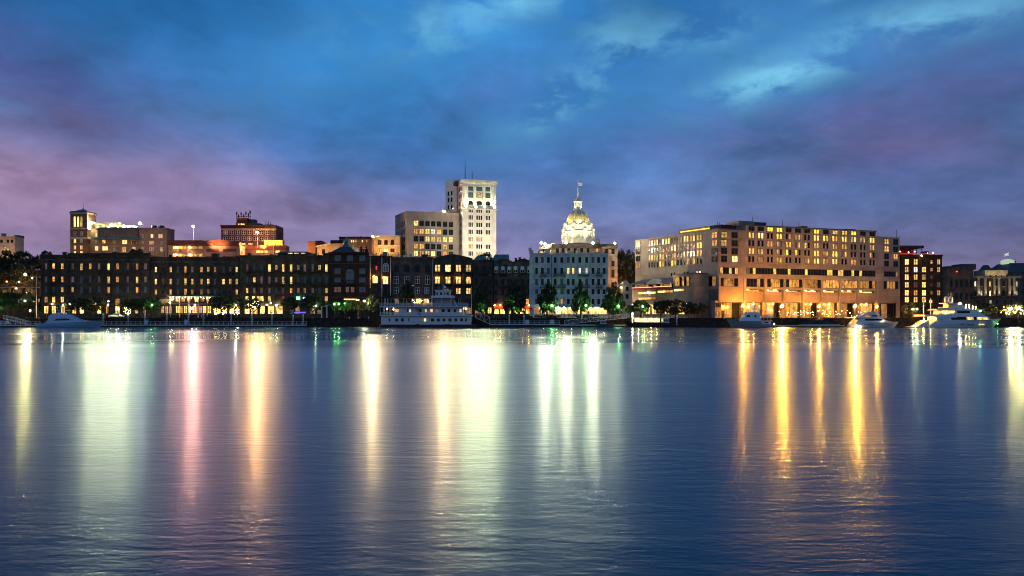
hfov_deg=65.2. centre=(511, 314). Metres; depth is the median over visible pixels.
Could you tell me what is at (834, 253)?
window
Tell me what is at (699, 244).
window
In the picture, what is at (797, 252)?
window
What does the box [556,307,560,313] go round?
shop window
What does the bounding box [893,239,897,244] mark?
square window
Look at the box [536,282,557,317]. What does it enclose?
tree
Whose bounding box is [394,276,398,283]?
window
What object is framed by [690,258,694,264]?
window
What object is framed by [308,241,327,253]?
brick building
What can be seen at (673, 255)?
window
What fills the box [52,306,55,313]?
shop window
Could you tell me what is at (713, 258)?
square window
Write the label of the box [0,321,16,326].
boat
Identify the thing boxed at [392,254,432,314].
warehouse
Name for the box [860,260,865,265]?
window
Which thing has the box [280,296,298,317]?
tree
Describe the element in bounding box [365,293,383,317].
tree
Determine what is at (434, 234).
bank building
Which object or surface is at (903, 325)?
floating dock
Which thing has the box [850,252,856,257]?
window
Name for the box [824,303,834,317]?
hall window
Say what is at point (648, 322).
tour boat
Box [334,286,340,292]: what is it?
window
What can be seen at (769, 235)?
window
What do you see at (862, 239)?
window
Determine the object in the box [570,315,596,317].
hedge
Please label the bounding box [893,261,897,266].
square window
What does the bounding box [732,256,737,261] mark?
square window
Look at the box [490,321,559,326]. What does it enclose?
floating dock
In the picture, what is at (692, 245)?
window
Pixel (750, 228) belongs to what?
square window
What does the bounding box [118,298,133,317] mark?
tree
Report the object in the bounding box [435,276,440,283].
window
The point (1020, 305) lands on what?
tree
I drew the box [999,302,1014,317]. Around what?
tree
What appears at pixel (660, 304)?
tree
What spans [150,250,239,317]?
warehouse
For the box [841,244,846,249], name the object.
window
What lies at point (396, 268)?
window
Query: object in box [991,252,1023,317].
domed hall
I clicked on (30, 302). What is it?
tree
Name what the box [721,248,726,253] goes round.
square window
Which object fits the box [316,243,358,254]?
building
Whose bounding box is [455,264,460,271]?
window
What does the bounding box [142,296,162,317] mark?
tree
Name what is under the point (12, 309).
footbridge
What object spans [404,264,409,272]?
window
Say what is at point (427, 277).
window
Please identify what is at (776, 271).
ribbon window
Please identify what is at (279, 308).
shop window
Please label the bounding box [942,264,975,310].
stone building
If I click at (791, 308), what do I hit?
hall window
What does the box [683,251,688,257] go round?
window
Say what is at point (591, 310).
shop window
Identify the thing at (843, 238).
window
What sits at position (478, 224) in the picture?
window
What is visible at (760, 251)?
window
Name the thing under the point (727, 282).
restaurant window
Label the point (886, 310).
hall window
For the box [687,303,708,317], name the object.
tree
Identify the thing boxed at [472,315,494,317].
hedge
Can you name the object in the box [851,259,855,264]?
window
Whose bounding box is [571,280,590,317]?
tree
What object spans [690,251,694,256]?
window
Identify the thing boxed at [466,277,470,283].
window
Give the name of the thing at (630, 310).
tree
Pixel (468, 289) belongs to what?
window
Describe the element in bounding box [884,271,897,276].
ribbon window
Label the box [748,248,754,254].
window
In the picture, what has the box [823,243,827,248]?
window
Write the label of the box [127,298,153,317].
tree
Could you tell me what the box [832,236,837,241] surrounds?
window
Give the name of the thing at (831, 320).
gangway
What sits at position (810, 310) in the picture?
hall window
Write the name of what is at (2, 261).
tree
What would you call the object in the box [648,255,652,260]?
window
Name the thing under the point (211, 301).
tree
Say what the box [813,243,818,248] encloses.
window
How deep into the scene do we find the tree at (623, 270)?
332.49 m
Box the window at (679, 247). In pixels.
[677,244,681,250]
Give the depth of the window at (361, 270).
298.77 m
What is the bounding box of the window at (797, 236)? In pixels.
[795,234,800,240]
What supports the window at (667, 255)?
in the riverside hotel
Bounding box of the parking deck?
[631,273,708,317]
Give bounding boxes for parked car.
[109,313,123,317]
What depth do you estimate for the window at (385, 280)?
299.94 m
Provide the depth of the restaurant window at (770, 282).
293.71 m
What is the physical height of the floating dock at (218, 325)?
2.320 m
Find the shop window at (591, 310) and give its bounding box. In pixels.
[589,308,594,313]
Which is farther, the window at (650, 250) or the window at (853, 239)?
the window at (650, 250)
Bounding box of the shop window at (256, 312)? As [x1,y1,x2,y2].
[251,306,257,313]
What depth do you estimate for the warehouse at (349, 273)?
298.80 m
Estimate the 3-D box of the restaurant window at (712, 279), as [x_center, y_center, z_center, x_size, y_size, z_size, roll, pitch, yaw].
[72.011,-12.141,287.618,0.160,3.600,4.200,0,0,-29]
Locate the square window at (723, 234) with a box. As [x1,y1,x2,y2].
[721,232,726,237]
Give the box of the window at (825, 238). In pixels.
[823,235,828,241]
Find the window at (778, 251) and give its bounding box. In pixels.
[776,249,781,254]
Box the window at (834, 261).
[832,259,837,264]
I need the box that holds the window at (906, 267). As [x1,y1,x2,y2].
[904,266,908,272]
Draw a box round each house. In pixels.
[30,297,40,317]
[616,280,631,317]
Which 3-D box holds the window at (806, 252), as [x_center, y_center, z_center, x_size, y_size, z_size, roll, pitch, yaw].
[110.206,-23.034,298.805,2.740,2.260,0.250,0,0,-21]
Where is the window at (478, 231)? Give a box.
[476,229,482,234]
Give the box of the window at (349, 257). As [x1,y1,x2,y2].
[347,255,352,260]
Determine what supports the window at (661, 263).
in the riverside hotel
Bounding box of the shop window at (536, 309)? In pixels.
[534,307,538,313]
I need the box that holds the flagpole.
[36,276,36,317]
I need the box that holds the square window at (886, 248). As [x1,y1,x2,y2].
[884,246,888,251]
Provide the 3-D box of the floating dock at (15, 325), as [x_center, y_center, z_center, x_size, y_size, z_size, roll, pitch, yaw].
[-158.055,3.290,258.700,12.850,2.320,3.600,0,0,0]
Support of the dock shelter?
on the floating dock at (810, 325)
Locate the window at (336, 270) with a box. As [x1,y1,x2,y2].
[334,268,340,273]
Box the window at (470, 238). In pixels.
[468,236,472,241]
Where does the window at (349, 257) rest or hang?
in the warehouse at (349, 273)
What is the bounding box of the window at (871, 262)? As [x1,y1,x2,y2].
[869,260,874,265]
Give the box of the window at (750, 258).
[748,256,754,262]
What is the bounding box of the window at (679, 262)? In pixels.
[677,259,681,265]
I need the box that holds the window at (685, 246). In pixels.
[683,243,688,249]
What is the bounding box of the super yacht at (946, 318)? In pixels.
[905,296,999,327]
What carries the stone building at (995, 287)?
on the ground
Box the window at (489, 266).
[488,265,491,272]
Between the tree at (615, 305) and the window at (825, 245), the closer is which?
the tree at (615, 305)
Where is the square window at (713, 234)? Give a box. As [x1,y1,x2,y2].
[711,232,716,237]
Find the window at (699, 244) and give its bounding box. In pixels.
[696,242,701,248]
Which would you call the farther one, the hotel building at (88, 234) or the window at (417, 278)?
the hotel building at (88, 234)
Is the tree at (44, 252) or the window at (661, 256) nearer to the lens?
the window at (661, 256)
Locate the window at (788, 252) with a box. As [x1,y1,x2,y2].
[785,249,791,255]
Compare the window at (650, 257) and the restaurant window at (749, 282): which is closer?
the restaurant window at (749, 282)
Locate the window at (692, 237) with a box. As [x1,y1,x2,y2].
[689,235,694,241]
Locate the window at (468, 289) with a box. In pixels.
[466,287,470,293]
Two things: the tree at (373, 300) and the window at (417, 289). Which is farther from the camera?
the window at (417, 289)
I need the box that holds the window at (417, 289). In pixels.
[415,287,419,293]
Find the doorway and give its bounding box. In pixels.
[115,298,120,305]
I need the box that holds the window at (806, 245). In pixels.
[804,242,809,248]
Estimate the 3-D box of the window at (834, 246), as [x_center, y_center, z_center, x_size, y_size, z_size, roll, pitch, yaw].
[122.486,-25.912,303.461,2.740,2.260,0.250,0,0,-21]
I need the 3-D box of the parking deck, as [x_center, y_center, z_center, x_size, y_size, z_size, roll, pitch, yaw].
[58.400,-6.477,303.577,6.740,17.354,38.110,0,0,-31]
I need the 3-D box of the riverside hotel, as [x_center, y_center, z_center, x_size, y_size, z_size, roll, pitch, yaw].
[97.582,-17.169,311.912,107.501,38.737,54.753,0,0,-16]
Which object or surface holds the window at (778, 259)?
in the riverside hotel
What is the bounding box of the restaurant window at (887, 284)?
[884,281,897,288]
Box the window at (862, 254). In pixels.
[860,252,864,257]
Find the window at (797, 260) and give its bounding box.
[795,258,800,263]
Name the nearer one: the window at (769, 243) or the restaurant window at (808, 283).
the window at (769, 243)
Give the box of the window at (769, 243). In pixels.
[767,241,772,246]
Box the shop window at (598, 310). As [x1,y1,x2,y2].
[596,308,600,313]
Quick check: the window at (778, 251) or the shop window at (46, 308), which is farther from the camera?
the shop window at (46, 308)
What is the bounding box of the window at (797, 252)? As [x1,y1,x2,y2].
[795,250,800,255]
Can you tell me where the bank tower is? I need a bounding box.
[446,166,497,259]
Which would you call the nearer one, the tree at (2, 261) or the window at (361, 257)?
the window at (361, 257)
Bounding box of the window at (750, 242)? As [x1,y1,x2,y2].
[748,240,754,246]
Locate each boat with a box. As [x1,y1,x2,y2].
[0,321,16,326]
[595,321,613,326]
[625,312,670,326]
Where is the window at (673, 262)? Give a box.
[671,260,675,265]
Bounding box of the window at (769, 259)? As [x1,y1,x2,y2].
[767,257,772,262]
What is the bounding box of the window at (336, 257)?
[334,255,340,260]
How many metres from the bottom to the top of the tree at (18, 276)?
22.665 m
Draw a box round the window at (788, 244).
[785,242,790,247]
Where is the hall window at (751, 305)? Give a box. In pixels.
[746,303,759,313]
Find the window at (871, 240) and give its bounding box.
[869,238,874,243]
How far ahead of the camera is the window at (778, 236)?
294.14 m
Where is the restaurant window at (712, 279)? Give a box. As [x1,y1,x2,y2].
[709,276,716,285]
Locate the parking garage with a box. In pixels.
[167,239,244,256]
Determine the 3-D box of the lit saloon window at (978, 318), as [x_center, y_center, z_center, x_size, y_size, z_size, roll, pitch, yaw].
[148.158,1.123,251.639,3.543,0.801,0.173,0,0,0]
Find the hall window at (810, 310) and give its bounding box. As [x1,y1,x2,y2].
[805,303,815,317]
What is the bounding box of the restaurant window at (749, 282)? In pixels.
[746,278,763,286]
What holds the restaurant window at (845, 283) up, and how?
in the riverside hotel
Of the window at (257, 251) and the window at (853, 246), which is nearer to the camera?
the window at (853, 246)
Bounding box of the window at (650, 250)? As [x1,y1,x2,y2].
[648,248,652,253]
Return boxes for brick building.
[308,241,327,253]
[330,240,343,243]
[339,236,373,253]
[894,246,942,317]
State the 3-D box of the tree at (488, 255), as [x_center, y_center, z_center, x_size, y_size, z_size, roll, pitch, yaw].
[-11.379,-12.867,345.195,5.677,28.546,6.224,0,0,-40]
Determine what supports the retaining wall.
on the ground
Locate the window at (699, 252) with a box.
[696,250,701,256]
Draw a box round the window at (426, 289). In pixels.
[424,287,428,293]
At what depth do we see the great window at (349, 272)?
298.77 m
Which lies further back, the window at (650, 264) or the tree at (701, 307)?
the window at (650, 264)
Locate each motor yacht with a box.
[35,305,103,327]
[727,303,776,327]
[845,307,897,327]
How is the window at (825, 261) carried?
in the riverside hotel
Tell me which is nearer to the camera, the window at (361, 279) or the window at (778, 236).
the window at (778, 236)
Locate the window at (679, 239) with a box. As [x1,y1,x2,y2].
[677,237,681,242]
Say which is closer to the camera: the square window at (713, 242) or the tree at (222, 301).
the tree at (222, 301)
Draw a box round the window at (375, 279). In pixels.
[373,276,377,282]
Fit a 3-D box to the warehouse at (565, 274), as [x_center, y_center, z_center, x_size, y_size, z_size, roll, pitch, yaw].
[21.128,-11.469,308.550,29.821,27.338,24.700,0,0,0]
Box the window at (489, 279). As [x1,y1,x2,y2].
[488,278,491,285]
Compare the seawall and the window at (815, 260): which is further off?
the window at (815, 260)
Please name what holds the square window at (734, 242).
in the riverside hotel
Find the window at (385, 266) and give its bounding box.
[383,263,387,271]
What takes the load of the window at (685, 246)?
in the riverside hotel
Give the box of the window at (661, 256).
[659,254,663,259]
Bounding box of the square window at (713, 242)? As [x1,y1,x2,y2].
[711,240,716,245]
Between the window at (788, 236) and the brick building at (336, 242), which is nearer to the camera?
the window at (788, 236)
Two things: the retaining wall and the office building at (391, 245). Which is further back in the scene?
the office building at (391, 245)
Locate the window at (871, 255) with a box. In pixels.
[869,252,874,257]
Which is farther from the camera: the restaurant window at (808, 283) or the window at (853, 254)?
the window at (853, 254)
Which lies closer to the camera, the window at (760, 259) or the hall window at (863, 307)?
the window at (760, 259)
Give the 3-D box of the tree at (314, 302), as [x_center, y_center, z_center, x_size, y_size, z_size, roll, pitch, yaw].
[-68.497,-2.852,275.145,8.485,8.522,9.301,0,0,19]
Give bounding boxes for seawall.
[0,318,1023,326]
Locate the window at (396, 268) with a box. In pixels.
[393,264,398,272]
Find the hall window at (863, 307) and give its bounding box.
[860,303,871,316]
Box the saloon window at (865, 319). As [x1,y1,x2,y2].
[865,319,883,320]
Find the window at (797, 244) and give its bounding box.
[795,242,800,247]
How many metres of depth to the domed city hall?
338.10 m
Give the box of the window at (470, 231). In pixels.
[468,229,472,234]
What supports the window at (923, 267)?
in the brick building at (921, 278)
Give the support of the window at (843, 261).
in the riverside hotel
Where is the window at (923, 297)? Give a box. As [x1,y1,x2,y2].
[921,296,926,302]
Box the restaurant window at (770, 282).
[767,279,782,286]
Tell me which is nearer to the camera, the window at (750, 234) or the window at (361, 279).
the window at (750, 234)
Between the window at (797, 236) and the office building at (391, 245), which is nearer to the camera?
the window at (797, 236)
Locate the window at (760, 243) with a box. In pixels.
[757,241,763,246]
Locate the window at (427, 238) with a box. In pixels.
[425,236,429,241]
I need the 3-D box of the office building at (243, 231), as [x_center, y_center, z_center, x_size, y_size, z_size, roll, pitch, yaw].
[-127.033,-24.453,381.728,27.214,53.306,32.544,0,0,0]
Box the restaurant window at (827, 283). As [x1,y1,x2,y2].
[824,280,838,287]
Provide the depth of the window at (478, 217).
387.15 m
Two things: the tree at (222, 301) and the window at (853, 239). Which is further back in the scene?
the window at (853, 239)
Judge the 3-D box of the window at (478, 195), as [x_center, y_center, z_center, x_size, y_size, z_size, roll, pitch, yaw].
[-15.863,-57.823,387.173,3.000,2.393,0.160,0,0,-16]
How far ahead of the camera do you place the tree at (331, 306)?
274.92 m
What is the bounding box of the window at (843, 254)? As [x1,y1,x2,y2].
[841,251,846,257]
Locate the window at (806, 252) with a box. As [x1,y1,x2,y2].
[804,250,809,255]
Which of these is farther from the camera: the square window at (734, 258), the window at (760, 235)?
the window at (760, 235)
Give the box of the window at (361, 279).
[359,277,365,282]
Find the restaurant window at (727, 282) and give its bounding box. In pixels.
[721,278,737,286]
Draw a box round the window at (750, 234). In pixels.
[748,232,754,238]
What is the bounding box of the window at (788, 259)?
[786,257,791,263]
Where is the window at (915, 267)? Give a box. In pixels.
[913,266,917,272]
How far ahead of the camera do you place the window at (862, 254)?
308.18 m
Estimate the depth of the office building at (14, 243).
395.00 m
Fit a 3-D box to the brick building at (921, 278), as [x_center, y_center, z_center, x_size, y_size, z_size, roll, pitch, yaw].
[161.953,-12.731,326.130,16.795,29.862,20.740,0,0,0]
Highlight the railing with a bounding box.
[38,314,199,317]
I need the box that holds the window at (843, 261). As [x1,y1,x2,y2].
[841,259,846,264]
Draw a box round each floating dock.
[0,322,35,326]
[101,321,308,326]
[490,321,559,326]
[560,325,625,326]
[670,325,724,326]
[776,325,844,326]
[890,321,912,326]
[994,320,1023,326]
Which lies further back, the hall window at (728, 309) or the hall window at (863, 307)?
the hall window at (863, 307)
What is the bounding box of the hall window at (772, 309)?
[767,303,778,317]
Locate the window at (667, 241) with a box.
[665,238,669,244]
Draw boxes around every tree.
[0,249,37,280]
[0,258,12,279]
[0,267,14,317]
[0,291,21,317]
[7,292,38,317]
[8,262,40,298]
[13,254,40,280]
[31,307,42,317]
[39,250,51,258]
[62,298,85,316]
[79,296,106,317]
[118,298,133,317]
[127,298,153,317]
[128,249,143,252]
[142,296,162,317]
[207,295,225,317]
[213,295,236,317]
[229,297,244,317]
[242,297,262,317]
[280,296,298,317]
[299,295,326,317]
[328,300,344,317]
[337,299,354,317]
[350,300,363,317]
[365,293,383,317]
[380,295,394,311]
[398,279,414,305]
[473,280,491,316]
[479,253,492,259]
[502,278,526,317]
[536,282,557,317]
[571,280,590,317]
[601,281,625,317]
[618,248,634,287]
[625,305,633,317]
[631,300,651,317]
[652,300,667,317]
[662,299,687,317]
[685,301,694,317]
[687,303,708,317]
[900,302,924,317]
[921,303,939,314]
[970,301,995,314]
[991,304,1005,317]
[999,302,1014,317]
[1012,302,1023,316]
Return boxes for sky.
[0,0,1023,274]
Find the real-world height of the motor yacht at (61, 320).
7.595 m
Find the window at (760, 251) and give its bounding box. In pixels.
[757,248,763,254]
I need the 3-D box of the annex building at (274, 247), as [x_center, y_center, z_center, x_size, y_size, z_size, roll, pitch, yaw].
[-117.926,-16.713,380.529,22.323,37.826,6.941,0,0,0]
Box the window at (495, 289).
[494,288,497,295]
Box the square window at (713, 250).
[711,248,716,253]
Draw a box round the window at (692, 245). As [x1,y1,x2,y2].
[689,243,694,249]
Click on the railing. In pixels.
(159, 315)
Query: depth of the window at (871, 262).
309.80 m
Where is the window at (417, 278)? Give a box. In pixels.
[415,276,419,283]
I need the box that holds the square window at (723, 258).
[721,256,726,261]
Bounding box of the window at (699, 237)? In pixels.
[697,234,701,240]
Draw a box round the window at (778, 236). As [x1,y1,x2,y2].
[776,233,781,239]
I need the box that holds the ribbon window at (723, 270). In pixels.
[720,267,737,273]
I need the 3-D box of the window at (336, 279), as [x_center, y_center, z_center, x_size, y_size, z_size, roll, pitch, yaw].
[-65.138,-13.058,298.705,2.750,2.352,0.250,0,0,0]
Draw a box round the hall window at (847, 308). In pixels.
[842,303,852,317]
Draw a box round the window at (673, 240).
[671,237,675,243]
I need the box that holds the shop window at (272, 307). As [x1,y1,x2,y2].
[268,306,273,313]
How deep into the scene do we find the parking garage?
371.95 m
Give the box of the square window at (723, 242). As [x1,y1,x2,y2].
[721,240,726,245]
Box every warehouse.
[39,251,159,317]
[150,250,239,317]
[239,252,328,317]
[328,237,376,317]
[369,252,391,317]
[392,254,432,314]
[433,254,472,314]
[472,256,493,317]
[492,254,531,317]
[529,248,608,317]
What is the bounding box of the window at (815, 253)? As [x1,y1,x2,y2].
[813,250,818,256]
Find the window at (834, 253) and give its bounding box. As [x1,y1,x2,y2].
[832,251,837,256]
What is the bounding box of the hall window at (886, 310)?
[874,303,892,317]
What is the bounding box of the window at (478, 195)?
[476,193,481,197]
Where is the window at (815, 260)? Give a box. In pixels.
[813,258,818,263]
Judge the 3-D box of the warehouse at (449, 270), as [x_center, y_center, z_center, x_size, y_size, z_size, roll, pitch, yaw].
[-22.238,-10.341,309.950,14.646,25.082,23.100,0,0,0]
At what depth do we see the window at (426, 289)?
300.67 m
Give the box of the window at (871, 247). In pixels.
[869,245,874,250]
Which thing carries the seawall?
on the ground
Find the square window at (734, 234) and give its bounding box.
[732,232,737,237]
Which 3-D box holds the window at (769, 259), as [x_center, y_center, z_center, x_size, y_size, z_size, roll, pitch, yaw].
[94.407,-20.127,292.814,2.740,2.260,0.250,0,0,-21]
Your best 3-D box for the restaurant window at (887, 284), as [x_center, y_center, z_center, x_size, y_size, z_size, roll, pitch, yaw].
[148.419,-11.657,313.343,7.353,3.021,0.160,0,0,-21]
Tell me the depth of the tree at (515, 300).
270.43 m
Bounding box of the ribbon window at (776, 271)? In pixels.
[746,268,874,276]
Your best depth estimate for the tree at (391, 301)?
275.26 m
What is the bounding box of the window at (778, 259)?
[776,257,781,262]
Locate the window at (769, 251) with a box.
[767,249,772,254]
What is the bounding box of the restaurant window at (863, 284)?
[860,281,874,288]
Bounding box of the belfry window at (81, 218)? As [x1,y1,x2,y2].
[80,216,82,226]
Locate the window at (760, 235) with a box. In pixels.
[757,233,763,238]
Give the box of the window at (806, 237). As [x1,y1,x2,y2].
[804,235,809,240]
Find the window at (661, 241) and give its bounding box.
[659,239,663,244]
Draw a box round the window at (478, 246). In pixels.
[476,244,481,248]
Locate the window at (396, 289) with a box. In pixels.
[394,287,398,293]
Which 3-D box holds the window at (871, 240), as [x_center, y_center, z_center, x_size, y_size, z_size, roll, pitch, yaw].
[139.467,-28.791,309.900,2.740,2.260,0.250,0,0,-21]
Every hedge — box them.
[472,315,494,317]
[503,315,529,317]
[534,315,560,317]
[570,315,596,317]
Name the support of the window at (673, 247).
in the riverside hotel
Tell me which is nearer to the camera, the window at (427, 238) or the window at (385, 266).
the window at (385, 266)
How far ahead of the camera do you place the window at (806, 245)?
298.69 m
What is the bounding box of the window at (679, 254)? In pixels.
[677,252,681,257]
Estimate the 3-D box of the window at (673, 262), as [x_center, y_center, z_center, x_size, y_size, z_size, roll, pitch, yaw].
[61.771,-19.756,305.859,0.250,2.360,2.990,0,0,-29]
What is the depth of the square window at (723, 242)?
285.75 m
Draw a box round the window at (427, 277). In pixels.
[425,275,429,284]
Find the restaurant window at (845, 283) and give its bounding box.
[842,280,856,287]
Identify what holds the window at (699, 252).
in the riverside hotel
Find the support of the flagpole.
on the promenade
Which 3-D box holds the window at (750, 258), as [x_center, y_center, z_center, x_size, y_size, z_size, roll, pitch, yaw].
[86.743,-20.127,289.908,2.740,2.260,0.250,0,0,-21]
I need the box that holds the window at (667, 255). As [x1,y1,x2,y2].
[665,253,669,259]
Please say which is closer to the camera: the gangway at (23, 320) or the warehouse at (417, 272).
the gangway at (23, 320)
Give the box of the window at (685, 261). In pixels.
[683,259,688,265]
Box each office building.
[0,233,23,257]
[212,211,282,248]
[372,235,401,256]
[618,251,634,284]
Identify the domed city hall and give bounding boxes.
[538,183,618,317]
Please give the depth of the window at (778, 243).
294.24 m
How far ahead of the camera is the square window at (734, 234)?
287.43 m
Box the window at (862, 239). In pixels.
[860,237,864,242]
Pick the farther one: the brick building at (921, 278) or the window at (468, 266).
the brick building at (921, 278)
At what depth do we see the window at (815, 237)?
300.27 m
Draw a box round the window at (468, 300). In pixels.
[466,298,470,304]
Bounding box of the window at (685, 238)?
[683,236,688,242]
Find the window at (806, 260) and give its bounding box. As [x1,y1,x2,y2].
[804,258,809,263]
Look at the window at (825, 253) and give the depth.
301.85 m
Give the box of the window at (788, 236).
[786,234,790,239]
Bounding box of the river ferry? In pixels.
[379,280,475,327]
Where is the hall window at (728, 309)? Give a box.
[721,302,738,317]
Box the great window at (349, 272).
[346,269,353,279]
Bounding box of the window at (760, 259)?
[757,256,763,262]
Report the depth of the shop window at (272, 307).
299.57 m
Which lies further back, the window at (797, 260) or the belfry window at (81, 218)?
the belfry window at (81, 218)
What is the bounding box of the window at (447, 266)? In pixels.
[445,264,450,271]
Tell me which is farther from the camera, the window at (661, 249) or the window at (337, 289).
the window at (661, 249)
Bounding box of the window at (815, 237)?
[813,235,818,240]
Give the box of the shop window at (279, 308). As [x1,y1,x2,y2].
[275,306,282,313]
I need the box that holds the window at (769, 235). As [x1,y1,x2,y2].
[767,233,772,238]
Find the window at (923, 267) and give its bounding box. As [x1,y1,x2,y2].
[921,266,926,272]
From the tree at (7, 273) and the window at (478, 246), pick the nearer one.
the tree at (7, 273)
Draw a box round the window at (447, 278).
[445,276,450,283]
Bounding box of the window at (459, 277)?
[455,276,460,283]
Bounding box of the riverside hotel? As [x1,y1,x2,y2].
[635,217,907,317]
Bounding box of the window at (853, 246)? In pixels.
[851,244,855,249]
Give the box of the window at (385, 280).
[383,277,387,283]
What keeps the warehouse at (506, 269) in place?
on the ground
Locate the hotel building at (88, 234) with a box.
[69,203,174,256]
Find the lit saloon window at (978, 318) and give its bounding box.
[977,317,988,319]
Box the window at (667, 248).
[665,246,669,251]
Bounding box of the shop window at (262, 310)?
[260,306,264,313]
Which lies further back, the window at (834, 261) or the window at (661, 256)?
the window at (661, 256)
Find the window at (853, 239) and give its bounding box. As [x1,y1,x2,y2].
[850,237,856,242]
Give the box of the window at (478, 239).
[476,237,481,241]
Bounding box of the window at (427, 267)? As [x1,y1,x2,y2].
[425,264,429,272]
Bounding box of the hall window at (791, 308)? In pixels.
[786,303,797,317]
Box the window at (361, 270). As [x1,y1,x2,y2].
[359,268,365,273]
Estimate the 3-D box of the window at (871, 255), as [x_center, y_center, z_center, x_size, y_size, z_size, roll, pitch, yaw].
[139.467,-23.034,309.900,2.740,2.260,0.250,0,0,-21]
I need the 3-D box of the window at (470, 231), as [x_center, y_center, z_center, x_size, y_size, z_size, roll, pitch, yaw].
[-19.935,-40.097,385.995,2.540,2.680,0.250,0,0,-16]
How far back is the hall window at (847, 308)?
308.78 m
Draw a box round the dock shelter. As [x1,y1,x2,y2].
[798,318,839,324]
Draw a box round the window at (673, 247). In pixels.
[671,245,675,251]
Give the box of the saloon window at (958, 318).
[951,317,966,319]
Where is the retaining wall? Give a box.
[1,281,40,317]
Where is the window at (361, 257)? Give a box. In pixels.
[359,255,365,260]
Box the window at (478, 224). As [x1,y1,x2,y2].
[476,222,482,227]
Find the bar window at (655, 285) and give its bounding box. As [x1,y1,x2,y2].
[638,283,672,287]
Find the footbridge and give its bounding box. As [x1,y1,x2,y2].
[0,284,39,317]
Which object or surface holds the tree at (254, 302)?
on the lawn
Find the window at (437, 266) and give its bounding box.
[435,264,440,271]
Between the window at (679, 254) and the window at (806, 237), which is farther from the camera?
the window at (679, 254)
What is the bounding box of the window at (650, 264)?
[648,262,652,267]
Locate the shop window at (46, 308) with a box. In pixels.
[44,306,48,313]
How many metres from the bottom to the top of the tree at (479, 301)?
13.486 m
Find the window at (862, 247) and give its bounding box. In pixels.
[860,245,865,250]
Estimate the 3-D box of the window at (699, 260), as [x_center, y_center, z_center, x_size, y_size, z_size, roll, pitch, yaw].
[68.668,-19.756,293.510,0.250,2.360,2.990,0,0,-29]
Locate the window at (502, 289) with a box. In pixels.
[501,288,504,295]
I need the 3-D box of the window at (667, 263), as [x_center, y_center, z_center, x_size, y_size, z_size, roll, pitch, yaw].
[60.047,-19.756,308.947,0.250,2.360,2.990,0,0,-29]
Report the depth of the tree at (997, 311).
276.27 m
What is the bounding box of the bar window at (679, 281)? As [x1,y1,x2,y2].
[675,276,688,285]
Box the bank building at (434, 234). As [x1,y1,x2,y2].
[395,211,459,257]
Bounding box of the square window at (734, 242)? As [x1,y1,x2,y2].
[732,240,737,245]
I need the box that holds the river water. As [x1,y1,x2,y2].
[0,327,1023,575]
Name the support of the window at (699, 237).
in the riverside hotel
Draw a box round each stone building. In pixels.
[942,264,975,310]
[973,265,1021,317]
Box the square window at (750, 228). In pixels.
[748,226,754,230]
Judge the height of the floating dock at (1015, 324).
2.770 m
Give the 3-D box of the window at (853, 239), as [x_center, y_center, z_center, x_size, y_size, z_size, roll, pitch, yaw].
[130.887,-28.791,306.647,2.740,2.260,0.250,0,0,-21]
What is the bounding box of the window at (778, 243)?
[776,241,781,247]
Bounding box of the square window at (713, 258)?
[711,256,716,261]
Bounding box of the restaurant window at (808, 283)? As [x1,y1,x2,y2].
[805,280,820,287]
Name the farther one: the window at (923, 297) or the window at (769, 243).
the window at (923, 297)
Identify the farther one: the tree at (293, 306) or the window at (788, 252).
the window at (788, 252)
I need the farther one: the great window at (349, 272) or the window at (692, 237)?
the great window at (349, 272)
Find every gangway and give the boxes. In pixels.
[3,315,29,324]
[475,310,489,324]
[564,314,626,324]
[820,316,841,324]
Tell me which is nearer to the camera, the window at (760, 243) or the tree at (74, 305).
the tree at (74, 305)
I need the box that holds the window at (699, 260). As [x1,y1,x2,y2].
[697,258,701,263]
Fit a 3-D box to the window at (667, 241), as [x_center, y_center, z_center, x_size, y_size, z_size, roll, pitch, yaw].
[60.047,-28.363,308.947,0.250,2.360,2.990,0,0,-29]
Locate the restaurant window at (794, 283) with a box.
[786,279,801,287]
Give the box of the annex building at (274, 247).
[242,240,288,254]
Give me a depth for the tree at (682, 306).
271.29 m
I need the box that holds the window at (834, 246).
[832,243,837,249]
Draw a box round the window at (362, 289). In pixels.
[359,286,365,292]
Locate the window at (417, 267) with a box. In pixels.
[414,264,419,272]
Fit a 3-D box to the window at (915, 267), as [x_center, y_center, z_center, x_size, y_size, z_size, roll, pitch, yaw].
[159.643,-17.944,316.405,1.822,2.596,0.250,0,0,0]
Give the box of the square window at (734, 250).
[732,248,737,253]
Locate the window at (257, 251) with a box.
[256,250,268,252]
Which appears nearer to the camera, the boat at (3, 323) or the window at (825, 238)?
the boat at (3, 323)
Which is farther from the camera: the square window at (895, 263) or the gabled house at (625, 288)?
the square window at (895, 263)
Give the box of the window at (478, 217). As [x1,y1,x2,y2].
[476,215,482,220]
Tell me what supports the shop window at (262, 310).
in the warehouse at (274, 280)
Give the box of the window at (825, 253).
[823,251,828,256]
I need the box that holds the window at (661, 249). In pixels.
[659,246,663,252]
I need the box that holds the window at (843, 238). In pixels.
[841,236,846,241]
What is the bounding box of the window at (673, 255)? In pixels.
[671,252,675,258]
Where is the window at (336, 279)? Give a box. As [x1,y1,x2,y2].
[334,277,340,282]
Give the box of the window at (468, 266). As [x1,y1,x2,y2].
[465,264,470,271]
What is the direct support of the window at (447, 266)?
in the warehouse at (449, 270)
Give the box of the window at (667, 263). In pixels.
[665,260,669,266]
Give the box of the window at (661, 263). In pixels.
[659,261,663,266]
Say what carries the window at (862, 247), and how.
in the riverside hotel
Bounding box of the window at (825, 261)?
[823,258,828,264]
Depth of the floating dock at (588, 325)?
258.81 m

